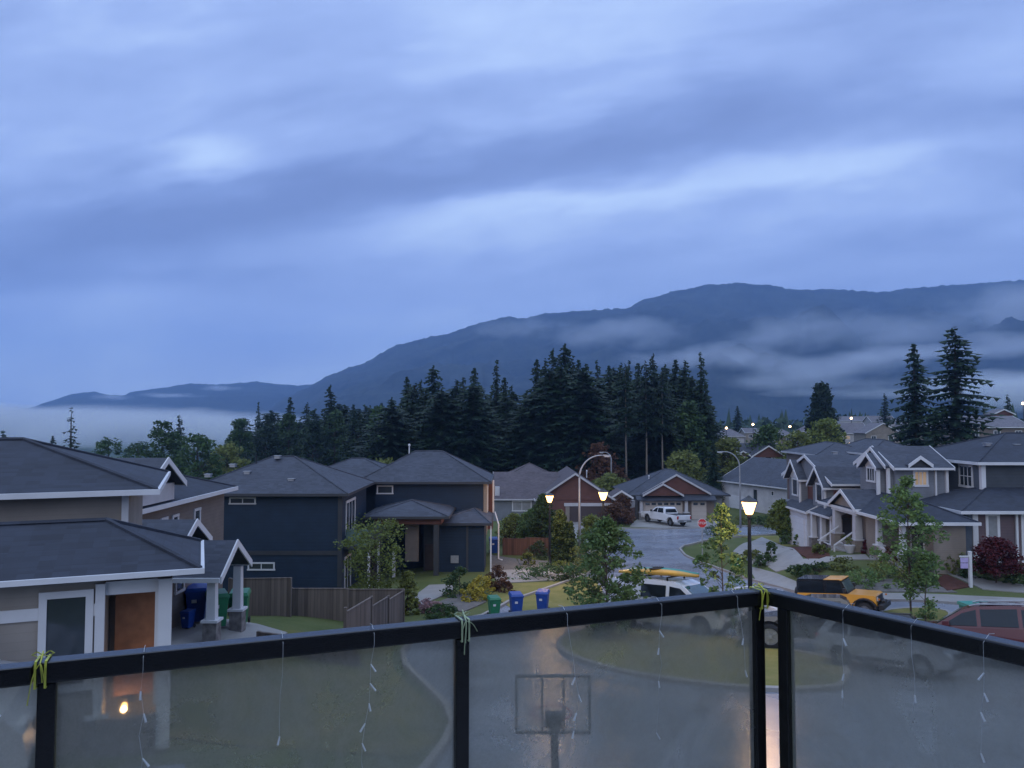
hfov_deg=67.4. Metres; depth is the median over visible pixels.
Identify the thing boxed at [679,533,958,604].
kerb
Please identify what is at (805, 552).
mulch bed
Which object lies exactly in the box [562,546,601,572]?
yellow shrub
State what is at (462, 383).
fir tree
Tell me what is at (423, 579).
ground
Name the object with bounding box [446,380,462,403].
fir tree
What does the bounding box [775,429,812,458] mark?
leafy tree
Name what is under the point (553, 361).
fir tree
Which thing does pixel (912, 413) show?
fir tree
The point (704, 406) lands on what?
fir tree
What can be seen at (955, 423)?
fir tree
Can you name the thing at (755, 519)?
garden shrub
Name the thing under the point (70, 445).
fir tree
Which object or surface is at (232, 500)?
window
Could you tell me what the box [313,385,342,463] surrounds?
fir tree
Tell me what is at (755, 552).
garden shrub
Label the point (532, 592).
kerb
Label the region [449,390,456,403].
fir tree
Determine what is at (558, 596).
lawn
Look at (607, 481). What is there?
leafy tree
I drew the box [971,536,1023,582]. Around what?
red maple
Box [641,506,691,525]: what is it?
pickup truck
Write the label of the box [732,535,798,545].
lawn
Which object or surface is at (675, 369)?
fir tree
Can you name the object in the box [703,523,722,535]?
garden shrub
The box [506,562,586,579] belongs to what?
juniper
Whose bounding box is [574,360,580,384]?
fir tree
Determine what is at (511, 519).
garden tree
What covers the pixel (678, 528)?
kerb
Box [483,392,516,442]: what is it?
fir tree
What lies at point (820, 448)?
house
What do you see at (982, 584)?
path
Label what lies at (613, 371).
fir tree
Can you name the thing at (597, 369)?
fir tree
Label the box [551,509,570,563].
cedar hedge
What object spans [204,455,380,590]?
blue house
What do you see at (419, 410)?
fir tree
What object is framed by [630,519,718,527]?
driveway
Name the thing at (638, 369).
fir tree
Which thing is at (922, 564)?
sapling
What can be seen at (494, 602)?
wheeled bin
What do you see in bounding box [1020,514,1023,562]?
window
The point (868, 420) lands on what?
house
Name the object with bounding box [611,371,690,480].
fir tree
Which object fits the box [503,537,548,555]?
wooden fence
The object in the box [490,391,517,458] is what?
fir tree
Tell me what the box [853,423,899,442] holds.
house
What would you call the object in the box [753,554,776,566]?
garden shrub
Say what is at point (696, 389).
fir tree
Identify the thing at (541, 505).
garden tree
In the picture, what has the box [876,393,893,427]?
fir tree
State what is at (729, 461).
leafy tree
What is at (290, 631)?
front lawn
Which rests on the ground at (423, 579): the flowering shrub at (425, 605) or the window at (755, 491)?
the flowering shrub at (425, 605)
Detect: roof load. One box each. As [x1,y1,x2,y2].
[618,568,698,577]
[625,566,698,574]
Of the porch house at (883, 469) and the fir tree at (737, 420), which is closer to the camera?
the porch house at (883, 469)
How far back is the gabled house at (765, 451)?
123.84 m
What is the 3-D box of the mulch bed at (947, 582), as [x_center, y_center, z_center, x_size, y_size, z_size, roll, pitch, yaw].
[23.403,10.582,40.759,1.600,0.366,3.136,-1,-3,11]
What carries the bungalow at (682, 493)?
on the ground at (423, 579)
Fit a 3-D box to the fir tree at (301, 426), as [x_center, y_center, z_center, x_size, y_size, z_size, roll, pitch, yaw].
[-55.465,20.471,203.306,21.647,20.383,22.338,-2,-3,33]
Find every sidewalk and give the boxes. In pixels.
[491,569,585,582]
[752,567,796,589]
[883,593,1023,602]
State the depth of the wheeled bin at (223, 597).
25.18 m
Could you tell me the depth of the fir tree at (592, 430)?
124.41 m
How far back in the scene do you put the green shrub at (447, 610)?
36.00 m
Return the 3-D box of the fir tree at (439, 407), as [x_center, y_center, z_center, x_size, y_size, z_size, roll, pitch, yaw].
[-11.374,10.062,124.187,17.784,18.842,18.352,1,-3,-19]
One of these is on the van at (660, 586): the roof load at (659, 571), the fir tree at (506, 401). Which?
the roof load at (659, 571)
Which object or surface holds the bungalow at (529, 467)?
on the ground at (423, 579)
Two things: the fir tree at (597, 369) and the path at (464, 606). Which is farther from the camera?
the fir tree at (597, 369)
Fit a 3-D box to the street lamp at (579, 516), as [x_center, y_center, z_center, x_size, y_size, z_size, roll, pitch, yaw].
[6.410,9.614,59.617,2.560,8.250,0.220,0,-3,0]
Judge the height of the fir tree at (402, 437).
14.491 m
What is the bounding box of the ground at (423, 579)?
[34,439,1023,631]
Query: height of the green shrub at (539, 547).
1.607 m
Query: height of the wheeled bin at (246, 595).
1.166 m
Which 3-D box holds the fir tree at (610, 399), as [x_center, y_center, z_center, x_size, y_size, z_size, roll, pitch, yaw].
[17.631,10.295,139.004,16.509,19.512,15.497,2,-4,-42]
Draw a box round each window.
[37,588,93,657]
[172,513,179,518]
[174,583,185,594]
[193,507,200,520]
[228,497,255,503]
[247,562,274,570]
[344,553,350,587]
[345,497,355,535]
[376,485,393,493]
[512,501,531,510]
[753,489,757,502]
[792,478,797,496]
[798,581,822,591]
[815,482,822,501]
[826,582,842,592]
[866,466,875,482]
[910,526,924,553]
[913,470,928,486]
[958,464,973,487]
[985,514,999,561]
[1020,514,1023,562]
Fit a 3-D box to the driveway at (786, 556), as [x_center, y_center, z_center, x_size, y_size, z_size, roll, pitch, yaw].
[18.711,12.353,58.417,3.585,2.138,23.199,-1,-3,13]
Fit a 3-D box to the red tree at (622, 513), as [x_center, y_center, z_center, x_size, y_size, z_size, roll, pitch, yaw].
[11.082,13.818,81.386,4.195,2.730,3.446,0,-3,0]
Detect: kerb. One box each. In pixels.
[472,546,609,615]
[621,525,762,529]
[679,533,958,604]
[766,685,778,691]
[879,607,950,621]
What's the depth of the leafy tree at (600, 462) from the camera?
116.56 m
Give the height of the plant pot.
1.045 m
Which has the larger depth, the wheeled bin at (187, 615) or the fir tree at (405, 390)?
the fir tree at (405, 390)
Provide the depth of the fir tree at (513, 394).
141.82 m
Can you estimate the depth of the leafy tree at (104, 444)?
168.78 m
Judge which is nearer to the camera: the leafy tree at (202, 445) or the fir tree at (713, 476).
the fir tree at (713, 476)
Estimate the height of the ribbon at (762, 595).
0.121 m
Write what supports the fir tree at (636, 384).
on the ground at (423, 579)
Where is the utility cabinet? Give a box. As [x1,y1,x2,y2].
[957,600,987,607]
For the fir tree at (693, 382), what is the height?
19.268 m
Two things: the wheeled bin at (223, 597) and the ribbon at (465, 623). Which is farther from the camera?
the wheeled bin at (223, 597)
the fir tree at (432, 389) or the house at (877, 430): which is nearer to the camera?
the fir tree at (432, 389)
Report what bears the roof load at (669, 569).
on the van at (660, 586)
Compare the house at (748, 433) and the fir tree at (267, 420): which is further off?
the house at (748, 433)
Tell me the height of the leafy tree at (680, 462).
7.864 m
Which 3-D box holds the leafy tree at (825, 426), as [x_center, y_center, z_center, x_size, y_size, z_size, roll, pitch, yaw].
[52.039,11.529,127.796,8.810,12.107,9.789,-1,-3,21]
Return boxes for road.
[500,526,958,767]
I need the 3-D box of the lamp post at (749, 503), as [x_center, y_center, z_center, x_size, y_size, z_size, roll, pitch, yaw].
[9.047,7.111,29.200,0.660,5.716,0.660,0,-3,0]
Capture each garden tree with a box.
[494,512,528,543]
[514,508,542,537]
[526,493,558,546]
[574,513,599,545]
[764,498,790,541]
[776,510,792,543]
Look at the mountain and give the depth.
2602.93 m
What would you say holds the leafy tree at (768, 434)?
on the ground at (423, 579)
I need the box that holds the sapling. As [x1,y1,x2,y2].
[902,554,939,620]
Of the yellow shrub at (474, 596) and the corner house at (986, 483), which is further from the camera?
the corner house at (986, 483)
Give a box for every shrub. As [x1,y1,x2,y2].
[397,570,420,615]
[418,597,441,613]
[423,601,457,619]
[439,565,475,597]
[459,582,487,602]
[472,575,495,595]
[486,565,507,587]
[493,578,514,592]
[504,523,526,537]
[520,551,535,564]
[524,540,548,559]
[551,560,562,565]
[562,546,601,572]
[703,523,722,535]
[730,515,747,524]
[740,549,763,559]
[746,515,766,525]
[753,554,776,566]
[755,515,772,525]
[763,541,777,558]
[784,564,805,577]
[792,534,798,544]
[799,561,833,574]
[811,543,830,554]
[819,555,860,570]
[841,567,890,589]
[859,558,916,582]
[860,539,866,553]
[880,546,905,565]
[902,559,941,579]
[944,552,965,574]
[958,561,992,579]
[1000,563,1023,583]
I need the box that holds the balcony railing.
[0,588,1023,767]
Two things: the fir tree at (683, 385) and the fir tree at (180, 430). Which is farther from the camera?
the fir tree at (180, 430)
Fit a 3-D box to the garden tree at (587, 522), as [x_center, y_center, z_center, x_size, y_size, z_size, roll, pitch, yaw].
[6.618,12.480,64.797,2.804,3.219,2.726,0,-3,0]
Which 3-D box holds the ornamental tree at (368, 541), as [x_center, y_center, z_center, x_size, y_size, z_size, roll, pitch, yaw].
[-6.620,8.719,36.733,3.506,4.885,3.612,0,-3,0]
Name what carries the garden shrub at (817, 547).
on the mulch bed at (805, 552)
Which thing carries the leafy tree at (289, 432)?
on the ground at (423, 579)
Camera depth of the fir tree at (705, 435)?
124.62 m
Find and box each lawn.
[281,630,301,633]
[492,576,601,610]
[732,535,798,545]
[765,648,778,685]
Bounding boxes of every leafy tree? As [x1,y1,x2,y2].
[92,437,127,457]
[123,442,153,457]
[130,420,188,472]
[173,433,226,479]
[203,441,250,473]
[221,418,254,471]
[248,424,282,464]
[270,413,306,457]
[298,417,330,465]
[316,409,349,465]
[337,412,375,462]
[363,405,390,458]
[376,457,393,463]
[575,441,629,482]
[591,472,625,492]
[664,449,709,482]
[666,399,711,479]
[702,436,748,486]
[745,424,785,454]
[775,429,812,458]
[801,417,846,445]
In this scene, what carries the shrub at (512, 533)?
on the ground at (423, 579)
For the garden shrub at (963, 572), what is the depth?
41.53 m
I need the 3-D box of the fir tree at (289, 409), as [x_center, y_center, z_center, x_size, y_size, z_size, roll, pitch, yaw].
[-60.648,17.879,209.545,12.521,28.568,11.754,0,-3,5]
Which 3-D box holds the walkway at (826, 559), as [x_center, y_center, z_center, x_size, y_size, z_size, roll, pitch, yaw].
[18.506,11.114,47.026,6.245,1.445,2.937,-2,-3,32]
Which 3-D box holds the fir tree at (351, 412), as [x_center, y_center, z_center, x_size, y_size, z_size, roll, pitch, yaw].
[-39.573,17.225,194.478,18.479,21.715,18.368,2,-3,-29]
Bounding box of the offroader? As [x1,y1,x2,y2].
[795,575,890,610]
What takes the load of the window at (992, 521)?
in the corner house at (986, 483)
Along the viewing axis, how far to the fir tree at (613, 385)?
136.86 m
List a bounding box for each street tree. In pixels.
[561,514,651,604]
[692,502,752,591]
[869,475,950,614]
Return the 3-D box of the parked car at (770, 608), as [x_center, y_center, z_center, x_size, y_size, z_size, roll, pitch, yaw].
[11.191,9.698,33.283,2.090,1.671,4.446,4,-9,-24]
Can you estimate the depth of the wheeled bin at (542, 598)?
37.08 m
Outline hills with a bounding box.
[0,381,312,438]
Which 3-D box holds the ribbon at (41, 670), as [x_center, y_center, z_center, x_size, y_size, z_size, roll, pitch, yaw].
[-1.173,0.728,1.916,0.051,0.121,0.082,0,-3,0]
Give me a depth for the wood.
327.73 m
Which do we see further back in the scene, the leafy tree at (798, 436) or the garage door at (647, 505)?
the leafy tree at (798, 436)
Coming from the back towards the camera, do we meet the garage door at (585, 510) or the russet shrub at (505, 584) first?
the garage door at (585, 510)
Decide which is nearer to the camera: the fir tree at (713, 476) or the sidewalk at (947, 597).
the sidewalk at (947, 597)
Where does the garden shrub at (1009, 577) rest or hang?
on the ground at (423, 579)
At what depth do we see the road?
57.12 m
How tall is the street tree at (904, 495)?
6.649 m
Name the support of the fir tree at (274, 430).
on the ground at (423, 579)
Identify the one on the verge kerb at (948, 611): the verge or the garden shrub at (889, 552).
the verge
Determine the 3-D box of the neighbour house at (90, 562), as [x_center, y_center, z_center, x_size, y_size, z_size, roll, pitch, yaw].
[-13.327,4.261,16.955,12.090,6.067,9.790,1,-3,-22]
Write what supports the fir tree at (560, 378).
on the ground at (423, 579)
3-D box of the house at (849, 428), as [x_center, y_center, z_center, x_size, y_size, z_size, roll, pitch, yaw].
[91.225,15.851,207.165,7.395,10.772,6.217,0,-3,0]
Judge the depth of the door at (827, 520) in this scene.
54.73 m
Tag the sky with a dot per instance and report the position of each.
(286, 192)
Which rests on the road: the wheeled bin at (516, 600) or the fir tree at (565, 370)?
the wheeled bin at (516, 600)
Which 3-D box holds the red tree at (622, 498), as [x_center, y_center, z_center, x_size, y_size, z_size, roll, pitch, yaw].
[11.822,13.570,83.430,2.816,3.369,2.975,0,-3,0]
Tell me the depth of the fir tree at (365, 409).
211.52 m
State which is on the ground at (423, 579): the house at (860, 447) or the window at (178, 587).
the house at (860, 447)
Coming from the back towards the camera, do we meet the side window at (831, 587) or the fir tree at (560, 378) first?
the fir tree at (560, 378)
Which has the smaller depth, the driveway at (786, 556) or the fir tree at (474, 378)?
the driveway at (786, 556)
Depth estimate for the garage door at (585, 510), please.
83.90 m
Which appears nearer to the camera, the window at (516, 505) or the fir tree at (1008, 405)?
the window at (516, 505)
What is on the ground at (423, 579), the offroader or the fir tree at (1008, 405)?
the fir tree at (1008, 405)
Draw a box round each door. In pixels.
[114,577,154,650]
[425,544,432,570]
[570,506,607,521]
[643,501,682,518]
[691,501,706,518]
[729,495,744,509]
[787,515,804,545]
[826,519,842,542]
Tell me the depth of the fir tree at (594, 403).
130.19 m
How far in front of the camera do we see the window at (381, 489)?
56.18 m
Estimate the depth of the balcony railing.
2.29 m
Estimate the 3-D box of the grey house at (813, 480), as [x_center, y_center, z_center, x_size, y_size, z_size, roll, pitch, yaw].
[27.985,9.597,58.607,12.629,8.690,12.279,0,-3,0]
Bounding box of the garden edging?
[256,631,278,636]
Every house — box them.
[0,437,204,661]
[117,457,252,641]
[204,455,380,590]
[329,444,502,578]
[717,457,786,513]
[718,429,745,442]
[721,443,784,466]
[739,428,758,442]
[773,429,792,448]
[779,452,859,547]
[781,441,853,498]
[817,446,981,573]
[836,423,864,443]
[837,416,865,422]
[846,438,904,454]
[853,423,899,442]
[862,416,895,426]
[920,432,1023,570]
[930,416,1023,445]
[982,409,1015,415]
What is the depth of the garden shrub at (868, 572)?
40.43 m
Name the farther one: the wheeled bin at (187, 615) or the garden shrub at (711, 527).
the garden shrub at (711, 527)
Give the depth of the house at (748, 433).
250.04 m
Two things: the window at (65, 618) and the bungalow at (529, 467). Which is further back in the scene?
the bungalow at (529, 467)
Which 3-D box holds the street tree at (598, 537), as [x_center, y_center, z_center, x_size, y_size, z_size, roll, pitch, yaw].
[3.725,7.699,30.374,3.517,5.140,3.333,-2,-3,35]
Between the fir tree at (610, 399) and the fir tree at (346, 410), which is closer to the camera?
the fir tree at (610, 399)
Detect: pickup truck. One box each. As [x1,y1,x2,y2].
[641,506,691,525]
[764,594,917,648]
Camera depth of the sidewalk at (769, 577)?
46.87 m
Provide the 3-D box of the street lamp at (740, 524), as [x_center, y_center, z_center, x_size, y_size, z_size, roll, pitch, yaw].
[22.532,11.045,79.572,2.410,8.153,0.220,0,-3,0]
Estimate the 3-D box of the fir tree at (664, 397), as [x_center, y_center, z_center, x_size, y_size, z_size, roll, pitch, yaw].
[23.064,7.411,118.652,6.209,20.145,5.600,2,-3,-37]
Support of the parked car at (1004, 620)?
on the road
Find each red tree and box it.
[599,501,635,525]
[610,494,633,523]
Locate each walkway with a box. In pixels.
[415,584,454,604]
[768,554,869,571]
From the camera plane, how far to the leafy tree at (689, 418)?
120.73 m
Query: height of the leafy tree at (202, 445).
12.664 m
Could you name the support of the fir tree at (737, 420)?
on the ground at (423, 579)
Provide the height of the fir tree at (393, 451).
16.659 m
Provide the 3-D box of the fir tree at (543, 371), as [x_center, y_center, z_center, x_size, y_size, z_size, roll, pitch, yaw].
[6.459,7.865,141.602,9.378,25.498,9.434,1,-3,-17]
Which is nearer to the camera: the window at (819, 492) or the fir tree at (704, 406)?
the window at (819, 492)
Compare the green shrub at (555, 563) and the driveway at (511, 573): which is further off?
the green shrub at (555, 563)
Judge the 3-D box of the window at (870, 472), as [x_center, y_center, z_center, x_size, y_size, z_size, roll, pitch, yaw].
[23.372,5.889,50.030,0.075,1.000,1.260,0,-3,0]
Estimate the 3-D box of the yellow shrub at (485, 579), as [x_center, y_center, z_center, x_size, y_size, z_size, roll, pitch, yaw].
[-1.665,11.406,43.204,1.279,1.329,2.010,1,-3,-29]
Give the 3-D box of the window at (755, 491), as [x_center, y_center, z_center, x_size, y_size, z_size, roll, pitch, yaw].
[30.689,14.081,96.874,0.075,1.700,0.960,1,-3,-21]
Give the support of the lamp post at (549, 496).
on the gravel bed at (521, 562)
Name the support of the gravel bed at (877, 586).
on the ground at (423, 579)
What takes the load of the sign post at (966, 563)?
on the mulch bed at (947, 582)
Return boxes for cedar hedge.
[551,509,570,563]
[563,521,577,562]
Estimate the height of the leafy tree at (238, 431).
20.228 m
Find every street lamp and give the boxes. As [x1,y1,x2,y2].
[578,455,610,557]
[717,451,741,527]
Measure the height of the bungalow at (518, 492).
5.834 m
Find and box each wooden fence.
[228,577,291,616]
[292,587,404,620]
[343,590,404,627]
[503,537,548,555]
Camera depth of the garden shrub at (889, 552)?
43.57 m
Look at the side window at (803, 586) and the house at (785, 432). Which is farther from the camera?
the house at (785, 432)
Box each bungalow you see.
[493,466,634,521]
[509,462,548,471]
[612,468,730,518]
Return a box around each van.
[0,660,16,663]
[608,574,708,601]
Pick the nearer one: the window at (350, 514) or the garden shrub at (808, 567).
the garden shrub at (808, 567)
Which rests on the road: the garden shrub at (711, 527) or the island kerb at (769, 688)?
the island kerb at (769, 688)
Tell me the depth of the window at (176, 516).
31.00 m
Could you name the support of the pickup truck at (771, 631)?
on the road
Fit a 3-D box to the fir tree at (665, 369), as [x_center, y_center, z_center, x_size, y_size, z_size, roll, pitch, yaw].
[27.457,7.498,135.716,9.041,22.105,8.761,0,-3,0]
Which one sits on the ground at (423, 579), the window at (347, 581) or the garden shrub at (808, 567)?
the garden shrub at (808, 567)
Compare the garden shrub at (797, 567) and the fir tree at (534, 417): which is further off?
the fir tree at (534, 417)
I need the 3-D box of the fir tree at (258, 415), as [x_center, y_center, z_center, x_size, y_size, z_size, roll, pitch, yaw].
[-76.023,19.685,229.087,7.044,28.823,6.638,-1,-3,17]
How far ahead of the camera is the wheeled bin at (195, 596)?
25.78 m
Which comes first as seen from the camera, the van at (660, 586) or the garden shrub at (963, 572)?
the van at (660, 586)
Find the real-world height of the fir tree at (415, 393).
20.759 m
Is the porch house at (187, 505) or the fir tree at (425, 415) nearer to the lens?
the porch house at (187, 505)
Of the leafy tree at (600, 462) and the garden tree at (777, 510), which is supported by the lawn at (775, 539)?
the garden tree at (777, 510)
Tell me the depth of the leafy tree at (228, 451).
148.70 m
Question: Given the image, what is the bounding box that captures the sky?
[0,0,1023,414]
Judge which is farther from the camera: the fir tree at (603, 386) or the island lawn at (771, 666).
the fir tree at (603, 386)
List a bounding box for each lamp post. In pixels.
[545,492,553,567]
[598,488,607,584]
[740,495,757,588]
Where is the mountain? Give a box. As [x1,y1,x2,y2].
[256,279,1023,427]
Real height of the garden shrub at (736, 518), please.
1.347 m
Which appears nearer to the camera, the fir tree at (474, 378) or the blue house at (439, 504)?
the blue house at (439, 504)
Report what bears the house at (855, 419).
on the ground at (423, 579)
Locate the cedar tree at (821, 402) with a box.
[800,381,845,443]
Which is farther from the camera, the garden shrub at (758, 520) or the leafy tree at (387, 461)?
the leafy tree at (387, 461)
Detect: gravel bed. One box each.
[517,559,577,568]
[852,579,956,592]
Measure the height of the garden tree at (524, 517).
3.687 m
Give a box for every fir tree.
[63,407,79,448]
[167,415,192,473]
[223,418,258,458]
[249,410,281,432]
[252,423,285,455]
[254,402,260,435]
[254,417,273,460]
[262,417,301,457]
[269,413,275,426]
[284,397,294,420]
[289,423,314,457]
[296,408,323,461]
[299,402,310,433]
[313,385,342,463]
[324,404,350,457]
[332,405,350,423]
[335,409,366,454]
[340,404,361,456]
[347,403,428,460]
[356,409,366,421]
[362,404,370,417]
[363,410,377,453]
[365,405,374,438]
[377,397,396,455]
[379,419,418,455]
[396,376,412,408]
[398,383,428,422]
[398,388,484,466]
[407,402,428,441]
[411,389,436,426]
[412,402,447,440]
[416,379,424,405]
[417,403,494,470]
[423,365,443,403]
[435,383,519,472]
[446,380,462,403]
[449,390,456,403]
[457,377,466,410]
[463,368,483,409]
[479,404,505,472]
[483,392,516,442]
[484,392,578,471]
[488,360,503,437]
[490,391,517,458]
[495,413,545,471]
[499,377,509,402]
[501,391,527,412]
[503,370,589,471]
[506,385,519,405]
[522,366,592,475]
[526,359,544,414]
[535,367,638,478]
[538,358,549,401]
[542,348,560,394]
[556,343,577,384]
[556,366,578,436]
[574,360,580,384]
[575,385,632,475]
[588,378,624,464]
[594,360,606,438]
[595,367,632,387]
[602,365,613,398]
[605,363,644,480]
[605,373,632,444]
[605,387,619,442]
[608,363,628,445]
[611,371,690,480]
[614,374,657,470]
[619,402,645,477]
[622,361,631,394]
[628,361,664,474]
[630,363,643,439]
[635,353,670,476]
[641,368,684,468]
[659,364,672,410]
[659,389,724,473]
[664,360,684,456]
[665,396,727,466]
[666,360,693,456]
[671,376,699,445]
[672,376,724,437]
[691,352,719,465]
[695,382,717,472]
[703,440,724,503]
[707,400,724,445]
[730,406,744,432]
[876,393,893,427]
[884,344,947,446]
[907,327,1006,447]
[1003,395,1012,411]
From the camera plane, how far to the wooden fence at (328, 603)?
33.58 m
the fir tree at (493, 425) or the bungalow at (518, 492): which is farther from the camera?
the fir tree at (493, 425)
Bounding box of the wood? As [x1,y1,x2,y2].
[128,404,1022,478]
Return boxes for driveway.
[492,555,519,569]
[573,522,608,553]
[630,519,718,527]
[733,537,804,566]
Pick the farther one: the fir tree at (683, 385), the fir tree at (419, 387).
the fir tree at (419, 387)
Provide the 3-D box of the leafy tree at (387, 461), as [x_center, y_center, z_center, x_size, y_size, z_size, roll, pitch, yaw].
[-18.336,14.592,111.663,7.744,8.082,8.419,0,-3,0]
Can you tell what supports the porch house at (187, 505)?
on the ground at (423, 579)
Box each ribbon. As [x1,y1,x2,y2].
[26,650,54,705]
[454,610,476,654]
[749,583,769,619]
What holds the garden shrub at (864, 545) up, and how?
on the ground at (423, 579)
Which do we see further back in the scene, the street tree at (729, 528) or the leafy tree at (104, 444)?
the leafy tree at (104, 444)
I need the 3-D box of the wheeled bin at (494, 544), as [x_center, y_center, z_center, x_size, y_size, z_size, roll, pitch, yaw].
[-1.488,13.016,61.957,0.744,1.272,0.948,0,-3,-6]
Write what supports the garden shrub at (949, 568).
on the ground at (423, 579)
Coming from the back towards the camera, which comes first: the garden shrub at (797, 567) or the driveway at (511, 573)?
the driveway at (511, 573)
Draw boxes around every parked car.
[731,584,783,610]
[928,600,1023,642]
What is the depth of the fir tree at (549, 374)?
125.39 m
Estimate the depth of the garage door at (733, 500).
100.56 m
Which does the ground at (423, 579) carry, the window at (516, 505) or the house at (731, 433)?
the house at (731, 433)
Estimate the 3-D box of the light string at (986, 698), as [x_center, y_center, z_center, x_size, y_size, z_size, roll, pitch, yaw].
[1.355,0.862,2.057,0.082,0.347,1.400,2,-3,-34]
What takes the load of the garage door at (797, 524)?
in the grey house at (813, 480)
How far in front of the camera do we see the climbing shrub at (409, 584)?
36.86 m
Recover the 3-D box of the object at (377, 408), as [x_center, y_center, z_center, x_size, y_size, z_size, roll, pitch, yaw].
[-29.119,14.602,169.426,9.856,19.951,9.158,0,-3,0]
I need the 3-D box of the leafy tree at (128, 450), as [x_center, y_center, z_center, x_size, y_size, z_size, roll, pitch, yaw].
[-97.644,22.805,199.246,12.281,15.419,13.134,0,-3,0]
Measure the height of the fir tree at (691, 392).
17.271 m
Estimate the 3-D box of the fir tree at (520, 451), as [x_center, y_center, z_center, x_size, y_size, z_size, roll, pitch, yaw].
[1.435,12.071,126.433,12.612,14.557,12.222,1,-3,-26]
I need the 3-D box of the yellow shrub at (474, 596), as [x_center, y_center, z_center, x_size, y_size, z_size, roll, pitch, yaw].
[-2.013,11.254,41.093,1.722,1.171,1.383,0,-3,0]
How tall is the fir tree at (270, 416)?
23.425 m
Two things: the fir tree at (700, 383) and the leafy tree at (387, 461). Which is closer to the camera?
the leafy tree at (387, 461)
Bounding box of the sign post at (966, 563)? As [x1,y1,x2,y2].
[959,551,972,587]
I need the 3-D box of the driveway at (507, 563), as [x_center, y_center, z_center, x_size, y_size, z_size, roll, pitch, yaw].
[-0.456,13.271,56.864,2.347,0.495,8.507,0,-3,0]
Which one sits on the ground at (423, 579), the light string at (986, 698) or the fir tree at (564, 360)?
the fir tree at (564, 360)
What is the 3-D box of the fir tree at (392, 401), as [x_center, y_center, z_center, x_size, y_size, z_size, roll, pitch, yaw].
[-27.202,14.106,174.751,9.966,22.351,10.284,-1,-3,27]
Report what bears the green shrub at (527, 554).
on the gravel bed at (521, 562)
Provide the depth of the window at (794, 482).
61.26 m
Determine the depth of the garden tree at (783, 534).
60.62 m
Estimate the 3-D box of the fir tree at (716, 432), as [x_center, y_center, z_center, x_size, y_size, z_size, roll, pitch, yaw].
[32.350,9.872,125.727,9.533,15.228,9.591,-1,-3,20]
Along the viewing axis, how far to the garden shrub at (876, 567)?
41.66 m
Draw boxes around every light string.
[139,589,747,767]
[842,604,993,762]
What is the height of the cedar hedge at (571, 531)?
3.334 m
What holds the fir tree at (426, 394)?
on the ground at (423, 579)
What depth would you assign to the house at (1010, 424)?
132.65 m
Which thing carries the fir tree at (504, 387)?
on the ground at (423, 579)
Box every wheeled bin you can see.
[180,608,195,627]
[185,583,206,621]
[205,588,229,625]
[228,588,250,622]
[487,595,501,613]
[489,537,497,552]
[508,591,523,611]
[535,588,549,608]
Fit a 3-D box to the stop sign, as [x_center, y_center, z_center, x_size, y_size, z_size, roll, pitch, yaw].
[14.274,11.835,57.609,0.665,3.439,0.100,0,-3,0]
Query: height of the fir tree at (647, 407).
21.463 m
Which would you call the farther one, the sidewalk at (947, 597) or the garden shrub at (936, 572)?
the garden shrub at (936, 572)
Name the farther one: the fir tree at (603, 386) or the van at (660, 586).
the fir tree at (603, 386)
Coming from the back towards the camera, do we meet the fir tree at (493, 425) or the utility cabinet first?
the fir tree at (493, 425)
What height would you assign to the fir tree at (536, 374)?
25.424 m
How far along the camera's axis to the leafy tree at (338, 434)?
178.55 m
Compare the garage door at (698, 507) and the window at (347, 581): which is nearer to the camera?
the window at (347, 581)
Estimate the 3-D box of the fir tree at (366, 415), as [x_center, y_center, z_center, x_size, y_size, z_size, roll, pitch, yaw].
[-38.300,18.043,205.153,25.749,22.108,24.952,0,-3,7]
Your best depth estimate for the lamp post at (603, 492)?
46.58 m
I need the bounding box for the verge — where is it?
[883,608,947,620]
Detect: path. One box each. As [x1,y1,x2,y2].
[439,594,485,611]
[947,573,1023,592]
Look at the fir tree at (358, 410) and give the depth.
202.50 m
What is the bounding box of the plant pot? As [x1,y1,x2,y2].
[844,536,854,552]
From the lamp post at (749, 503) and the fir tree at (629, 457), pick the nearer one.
the lamp post at (749, 503)
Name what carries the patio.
on the ground at (423, 579)
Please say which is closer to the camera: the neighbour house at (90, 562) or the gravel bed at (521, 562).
the neighbour house at (90, 562)
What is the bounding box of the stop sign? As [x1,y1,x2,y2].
[698,519,706,554]
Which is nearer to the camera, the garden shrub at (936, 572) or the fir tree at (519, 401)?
the garden shrub at (936, 572)
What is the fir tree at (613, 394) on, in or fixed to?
on the ground at (423, 579)
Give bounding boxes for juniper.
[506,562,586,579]
[541,565,598,582]
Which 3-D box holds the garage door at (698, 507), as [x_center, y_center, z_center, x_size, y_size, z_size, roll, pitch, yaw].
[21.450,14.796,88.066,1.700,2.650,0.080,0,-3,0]
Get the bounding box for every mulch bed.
[791,546,829,559]
[933,574,969,590]
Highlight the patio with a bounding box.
[171,619,286,644]
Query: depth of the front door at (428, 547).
53.70 m
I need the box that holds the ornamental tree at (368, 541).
[333,513,410,588]

